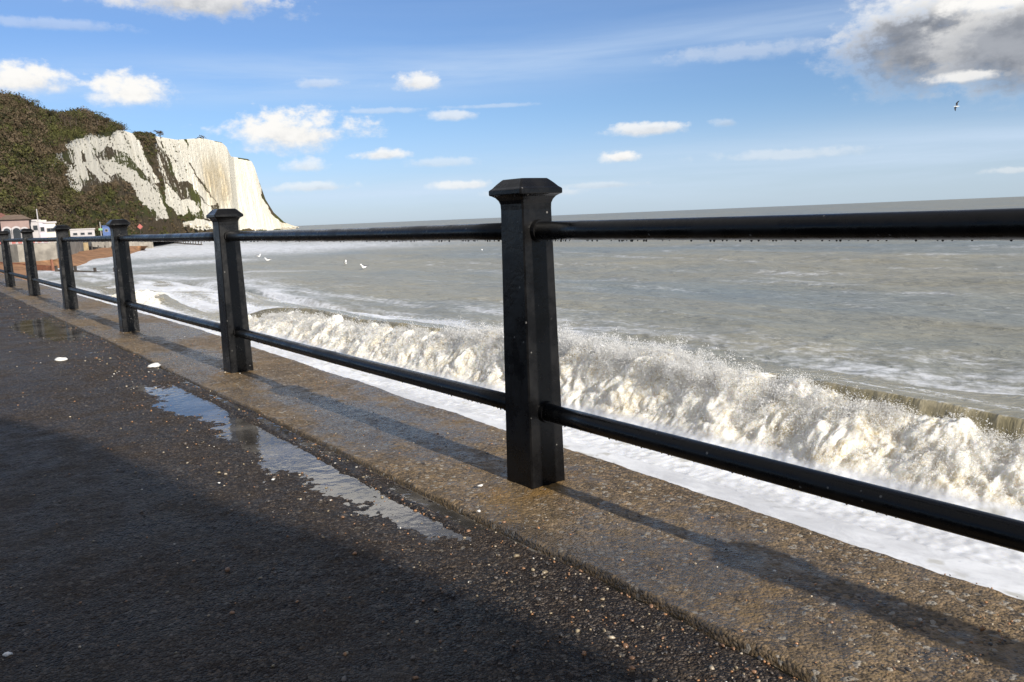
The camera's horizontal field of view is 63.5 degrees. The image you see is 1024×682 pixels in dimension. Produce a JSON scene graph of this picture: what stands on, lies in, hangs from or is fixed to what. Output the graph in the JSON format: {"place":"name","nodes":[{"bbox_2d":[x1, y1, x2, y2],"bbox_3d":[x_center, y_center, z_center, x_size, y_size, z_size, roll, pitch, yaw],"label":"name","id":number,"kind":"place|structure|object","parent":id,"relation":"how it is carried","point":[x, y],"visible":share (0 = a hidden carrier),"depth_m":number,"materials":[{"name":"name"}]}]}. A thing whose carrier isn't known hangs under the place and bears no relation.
{"place":"outdoors","nodes":[
{"label":"outdoors","id":0,"kind":"place"},
{"bbox_2d":[0,246,147,279],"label":"beach","id":1,"kind":"structure","parent":0,"point":[81,257],"depth_m":111.13,"materials":[{"name":"brown sand"}]},
{"bbox_2d":[0,259,54,270],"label":"groyne","id":2,"kind":"object","parent":1,"relation":"on","point":[47,268],"visible":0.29,"depth_m":81.80,"materials":[{"name":"brown wood"}]},
{"bbox_2d":[0,242,83,261],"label":"sea wall","id":3,"kind":"structure","parent":1,"relation":"on","point":[46,251],"depth_m":91.78,"materials":[{"name":"concrete"}]},
{"bbox_2d":[54,265,113,271],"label":"groyne","id":4,"kind":"object","parent":1,"relation":"on","point":[75,269],"visible":0.32,"depth_m":78.48,"materials":[{"name":"grey wood"}]},
{"bbox_2d":[88,244,111,249],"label":"groyne","id":5,"kind":"object","parent":1,"relation":"on","point":[91,247],"visible":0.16,"depth_m":153.32,"materials":[{"name":"grey wood"}]},
{"bbox_2d":[83,242,153,247],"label":"sea wall","id":6,"kind":"structure","parent":1,"relation":"on","point":[109,244],"depth_m":169.03,"materials":[{"name":"concrete"}]},
{"bbox_2d":[0,116,295,235],"bbox_3d":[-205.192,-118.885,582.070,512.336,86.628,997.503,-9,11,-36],"label":"chalk headland","id":7,"kind":"structure","parent":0,"point":[202,178],"depth_m":543.41,"materials":[{"name":"white stone"}]},
{"bbox_2d":[21,98,40,114],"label":"tree","id":8,"kind":"object","parent":7,"relation":"on","point":[31,102],"visible":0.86,"depth_m":203.01,"materials":[{"name":"green plant"}]},
{"bbox_2d":[46,109,56,122],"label":"tree","id":9,"kind":"object","parent":7,"relation":"on","point":[50,112],"visible":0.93,"depth_m":223.94,"materials":[{"name":"green plant"}]},
{"bbox_2d":[85,111,107,124],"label":"tree","id":10,"kind":"object","parent":7,"relation":"on","point":[96,116],"visible":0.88,"depth_m":330.65,"materials":[{"name":"green plant"}]},
{"bbox_2d":[0,89,211,236],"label":"scrub","id":11,"kind":"object","parent":7,"relation":"on","point":[45,135],"visible":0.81,"depth_m":194.32,"materials":[{"name":"green plant"}]},
{"bbox_2d":[102,117,111,127],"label":"tree","id":12,"kind":"object","parent":7,"relation":"on","point":[105,118],"visible":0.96,"depth_m":350.85,"materials":[{"name":"green plant"}]},
{"bbox_2d":[154,130,163,138],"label":"tree","id":13,"kind":"object","parent":7,"relation":"on","point":[160,133],"visible":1,"depth_m":522.18,"materials":[{"name":"green plant"}]},
{"bbox_2d":[183,223,192,227],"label":"rock","id":14,"kind":"object","parent":7,"relation":"on","point":[189,225],"visible":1,"depth_m":556.04,"materials":[{"name":"white stone"}]},
{"bbox_2d":[0,293,801,681],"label":"promenade","id":15,"kind":"structure","parent":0,"point":[86,453],"depth_m":2.44,"materials":[{"name":"asphalt"}]},
{"bbox_2d":[2,652,12,656],"bbox_3d":[-1.202,0.746,1.968,0.021,0.008,0.015,1,9,22],"label":"chalk pebble","id":16,"kind":"object","parent":15,"relation":"on","point":[5,654],"visible":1,"depth_m":1.97,"materials":[{"name":"grey stone"}]},
{"bbox_2d":[9,311,88,341],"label":"puddle","id":17,"kind":"object","parent":15,"relation":"on","point":[34,326],"visible":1,"depth_m":9.03,"materials":[{"name":"liquid"}]},
{"bbox_2d":[55,357,66,360],"bbox_3d":[-3.637,0.148,6.670,0.103,0.038,0.065,-4,9,-13],"label":"chalk pebble","id":18,"kind":"object","parent":15,"relation":"on","point":[61,359],"visible":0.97,"depth_m":6.65,"materials":[{"name":"white stone"}]},
{"bbox_2d":[148,363,160,367],"bbox_3d":[-2.682,0.182,6.217,0.078,0.041,0.125,-2,9,4],"label":"chalk pebble","id":19,"kind":"object","parent":15,"relation":"on","point":[153,365],"visible":0.98,"depth_m":6.18,"materials":[{"name":"white stone"}]},
{"bbox_2d":[2,295,1023,681],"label":"shingle","id":20,"kind":"object","parent":15,"relation":"on","point":[908,669],"visible":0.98,"depth_m":2.25,"materials":[{"name":"gravel"}]},
{"bbox_2d":[0,0,1023,225],"label":"sky","id":21,"kind":"structure","parent":0,"point":[342,111],"materials":[{"name":"blue"}]},
{"bbox_2d":[38,196,1023,599],"bbox_3d":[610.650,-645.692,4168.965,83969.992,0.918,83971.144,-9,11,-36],"label":"sea","id":22,"kind":"structure","parent":0,"point":[944,314],"depth_m":36.18,"materials":[{"name":"liquid"}]},
{"bbox_2d":[83,242,88,250],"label":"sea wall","id":23,"kind":"structure","parent":22,"relation":"in","point":[85,245],"depth_m":138.44,"materials":[{"name":"concrete"}]},
{"bbox_2d":[0,273,1023,681],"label":"sea wall","id":24,"kind":"structure","parent":22,"relation":"in","point":[346,427],"depth_m":2.53,"materials":[{"name":"concrete"}]},
{"bbox_2d":[0,178,1023,552],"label":"railing","id":25,"kind":"object","parent":24,"relation":"on","point":[528,232],"visible":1,"depth_m":2.98,"materials":[{"name":"black metal"}]},
{"bbox_2d":[77,281,1023,574],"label":"breaking wave","id":26,"kind":"object","parent":22,"relation":"on","point":[935,407],"visible":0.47,"depth_m":12.05,"materials":[{"name":"liquid"}]},
{"bbox_2d":[248,307,1023,498],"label":"spray","id":27,"kind":"object","parent":26,"relation":"on","point":[568,338],"visible":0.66,"depth_m":13.57,"materials":[{"name":"white liquid"}]},
{"label":"far promenade","id":28,"kind":"structure","parent":0,"visible":0},
{"bbox_2d":[0,215,31,243],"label":"house","id":29,"kind":"structure","parent":28,"relation":"on","point":[13,225],"depth_m":95.35,"materials":[{"name":"pink paint"}]},
{"bbox_2d":[2,227,12,238],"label":"window","id":30,"kind":"structure","parent":29,"relation":"in","point":[8,229],"depth_m":94.96,"materials":[{"name":"white paint"}]},
{"bbox_2d":[11,226,21,238],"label":"window","id":31,"kind":"structure","parent":29,"relation":"in","point":[15,230],"depth_m":95.31,"materials":[{"name":"white paint"}]},
{"bbox_2d":[29,219,40,242],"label":"beach hut","id":32,"kind":"object","parent":28,"relation":"on","point":[34,227],"visible":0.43,"depth_m":99.76,"materials":[{"name":"white paint"}]},
{"bbox_2d":[32,225,37,230],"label":"window","id":33,"kind":"structure","parent":32,"relation":"in","point":[35,227],"depth_m":99.73,"materials":[{"name":"grey glass"}]},
{"bbox_2d":[32,209,43,242],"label":"flagpole","id":34,"kind":"object","parent":28,"relation":"on","point":[38,225],"visible":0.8,"depth_m":94.72,"materials":[{"name":"white metal"}]},
{"bbox_2d":[36,220,47,242],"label":"beach hut","id":35,"kind":"object","parent":28,"relation":"on","point":[42,227],"visible":0.82,"depth_m":100.19,"materials":[{"name":"white paint"}]},
{"bbox_2d":[43,221,56,236],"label":"beach hut","id":36,"kind":"object","parent":28,"relation":"on","point":[50,225],"visible":0.71,"depth_m":100.56,"materials":[{"name":"white paint"}]},
{"bbox_2d":[70,228,94,236],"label":"beach hut","id":37,"kind":"object","parent":28,"relation":"on","point":[82,232],"visible":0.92,"depth_m":156.85,"materials":[{"name":"white paint"}]},
{"bbox_2d":[101,226,110,235],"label":"beach hut","id":38,"kind":"object","parent":28,"relation":"on","point":[106,230],"visible":0.77,"depth_m":222.82,"materials":[{"name":"blue paint"}]},
{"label":"foreshore","id":39,"kind":"structure","parent":0,"visible":0},
{"bbox_2d":[169,241,201,244],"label":"groyne","id":40,"kind":"object","parent":39,"relation":"on","point":[190,243],"visible":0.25,"depth_m":204.80,"materials":[{"name":"grey wood"}]}
]}

